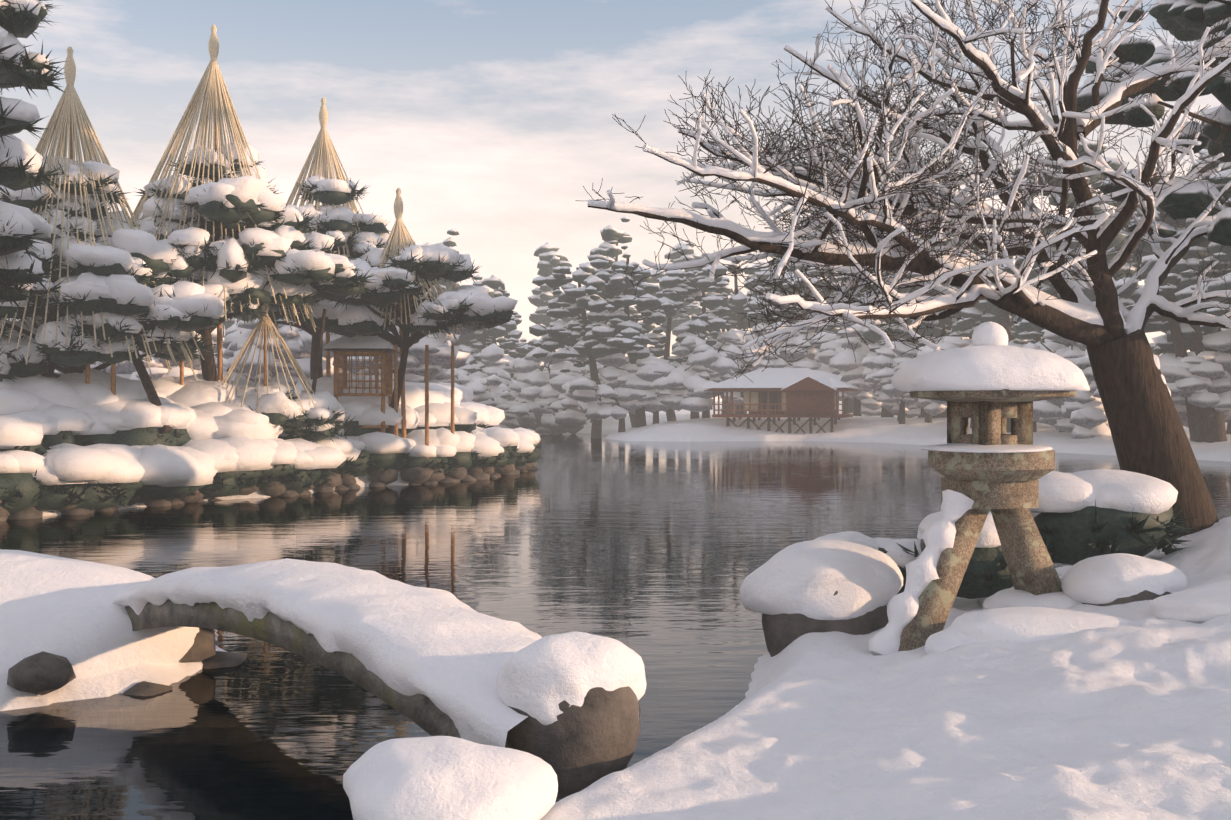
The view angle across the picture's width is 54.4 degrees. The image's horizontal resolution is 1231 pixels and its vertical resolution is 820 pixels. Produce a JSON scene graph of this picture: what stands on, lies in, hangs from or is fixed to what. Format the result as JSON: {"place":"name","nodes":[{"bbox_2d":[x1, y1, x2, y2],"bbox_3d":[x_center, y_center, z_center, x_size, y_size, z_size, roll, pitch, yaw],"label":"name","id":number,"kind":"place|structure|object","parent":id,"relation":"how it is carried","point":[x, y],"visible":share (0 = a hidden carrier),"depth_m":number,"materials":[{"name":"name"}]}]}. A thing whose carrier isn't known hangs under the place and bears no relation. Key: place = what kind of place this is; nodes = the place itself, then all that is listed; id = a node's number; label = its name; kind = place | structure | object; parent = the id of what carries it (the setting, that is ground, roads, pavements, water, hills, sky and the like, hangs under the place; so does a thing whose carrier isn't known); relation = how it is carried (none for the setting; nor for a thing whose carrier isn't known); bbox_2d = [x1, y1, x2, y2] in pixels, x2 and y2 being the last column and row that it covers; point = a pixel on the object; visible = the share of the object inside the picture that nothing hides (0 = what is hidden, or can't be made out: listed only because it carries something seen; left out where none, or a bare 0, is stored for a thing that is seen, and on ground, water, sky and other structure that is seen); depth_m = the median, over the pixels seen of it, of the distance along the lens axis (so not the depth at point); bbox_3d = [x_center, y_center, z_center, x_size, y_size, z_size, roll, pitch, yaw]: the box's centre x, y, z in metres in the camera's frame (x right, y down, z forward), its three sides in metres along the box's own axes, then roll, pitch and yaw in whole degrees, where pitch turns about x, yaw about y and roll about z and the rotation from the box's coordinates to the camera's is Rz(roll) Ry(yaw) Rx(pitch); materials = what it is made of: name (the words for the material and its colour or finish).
{"place":"outdoors","nodes":[
{"label":"outdoors","id":0,"kind":"place"},
{"bbox_2d":[0,0,1222,401],"label":"sky","id":1,"kind":"structure","parent":0,"point":[490,119],"materials":[{"name":"white"}]},
{"bbox_2d":[0,433,1230,819],"bbox_3d":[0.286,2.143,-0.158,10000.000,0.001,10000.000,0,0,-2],"label":"pond water","id":2,"kind":"structure","parent":0,"point":[652,553],"depth_m":15.72,"materials":[{"name":"black liquid"}]},
{"bbox_2d":[0,401,1230,819],"bbox_3d":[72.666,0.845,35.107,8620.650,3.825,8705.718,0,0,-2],"label":"snowy ground","id":3,"kind":"structure","parent":0,"point":[1130,719],"depth_m":6.15,"materials":[{"name":"white snow"}]},
{"bbox_2d":[0,47,227,381],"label":"pine tree","id":4,"kind":"object","parent":3,"relation":"on","point":[123,294],"visible":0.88,"depth_m":25.27,"materials":[{"name":"white plant"}]},
{"bbox_2d":[94,24,377,380],"bbox_3d":[-9.466,-4.116,29.212,6.950,10.436,5.956,0,0,-2],"label":"pine tree","id":5,"kind":"object","parent":3,"relation":"on","point":[229,223],"visible":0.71,"depth_m":27.81,"materials":[{"name":"white plant"}]},
{"bbox_2d":[0,308,540,695],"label":"shoreline rocks","id":6,"kind":"object","parent":3,"relation":"on","point":[87,441],"visible":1,"depth_m":26.50,"materials":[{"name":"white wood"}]},
{"bbox_2d":[222,302,315,414],"bbox_3d":[-8.506,-1.364,29.080,2.862,3.340,2.849,0,0,-2],"label":"yukitsuri cone","id":7,"kind":"object","parent":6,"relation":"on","point":[267,321],"visible":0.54,"depth_m":28.90,"materials":[{"name":"fabric"}]},
{"bbox_2d":[224,97,392,379],"bbox_3d":[-8.586,-3.879,33.654,6.331,9.752,6.538,0,0,-15],"label":"pine tree","id":8,"kind":"object","parent":3,"relation":"on","point":[351,230],"visible":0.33,"depth_m":32.96,"materials":[{"name":"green plant"}]},
{"bbox_2d":[323,335,399,432],"bbox_3d":[-6.779,-0.432,32.235,1.838,3.533,1.839,0,0,-2],"label":"wooden hut","id":9,"kind":"object","parent":3,"relation":"on","point":[342,348],"visible":0.79,"depth_m":31.59,"materials":[{"name":"brown wood"}]},
{"bbox_2d":[113,558,640,747],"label":"stone arch bridge","id":10,"kind":"structure","parent":3,"relation":"on","point":[431,661],"depth_m":7.21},
{"bbox_2d":[296,188,519,437],"bbox_3d":[-5.564,-2.175,32.081,5.982,7.647,6.069,0,0,-2],"label":"pine tree","id":11,"kind":"object","parent":3,"relation":"on","point":[397,293],"visible":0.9,"depth_m":31.16,"materials":[{"name":"green plant"}]},
{"bbox_2d":[0,469,1230,819],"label":"snow-covered rocks","id":12,"kind":"object","parent":3,"relation":"on","point":[574,697],"visible":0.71,"depth_m":8.97,"materials":[{"name":"rock"},{"name":"snow"}]},
{"bbox_2d":[1,139,1230,442],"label":"shore trees","id":13,"kind":"object","parent":3,"relation":"on","point":[573,369],"visible":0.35,"depth_m":74.30,"materials":[{"name":"white plant"}]},
{"bbox_2d":[35,0,1230,246],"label":"pines","id":14,"kind":"object","parent":3,"relation":"on","point":[1193,192],"visible":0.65,"depth_m":13.51,"materials":[{"name":"green plant"}]},
{"bbox_2d":[0,0,64,309],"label":"pine boughs","id":15,"kind":"object","parent":14,"relation":"on","point":[21,168],"visible":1,"depth_m":19.37,"materials":[{"name":"green plant"}]},
{"bbox_2d":[704,368,860,433],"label":"tea house on stilts","id":16,"kind":"structure","parent":3,"relation":"on","point":[790,393],"depth_m":70.95,"materials":[{"name":"red wood"}]},
{"bbox_2d":[575,0,1230,537],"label":"bare tree","id":17,"kind":"object","parent":3,"relation":"on","point":[875,206],"visible":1,"depth_m":10.91,"materials":[{"name":"brown plant"}]},
{"bbox_2d":[868,321,1089,654],"bbox_3d":[2.731,0.703,9.214,1.791,2.768,1.326,0,0,-2],"label":"stone lantern","id":18,"kind":"object","parent":3,"relation":"on","point":[989,381],"visible":1,"depth_m":8.91,"materials":[{"name":"stone"}]}
]}

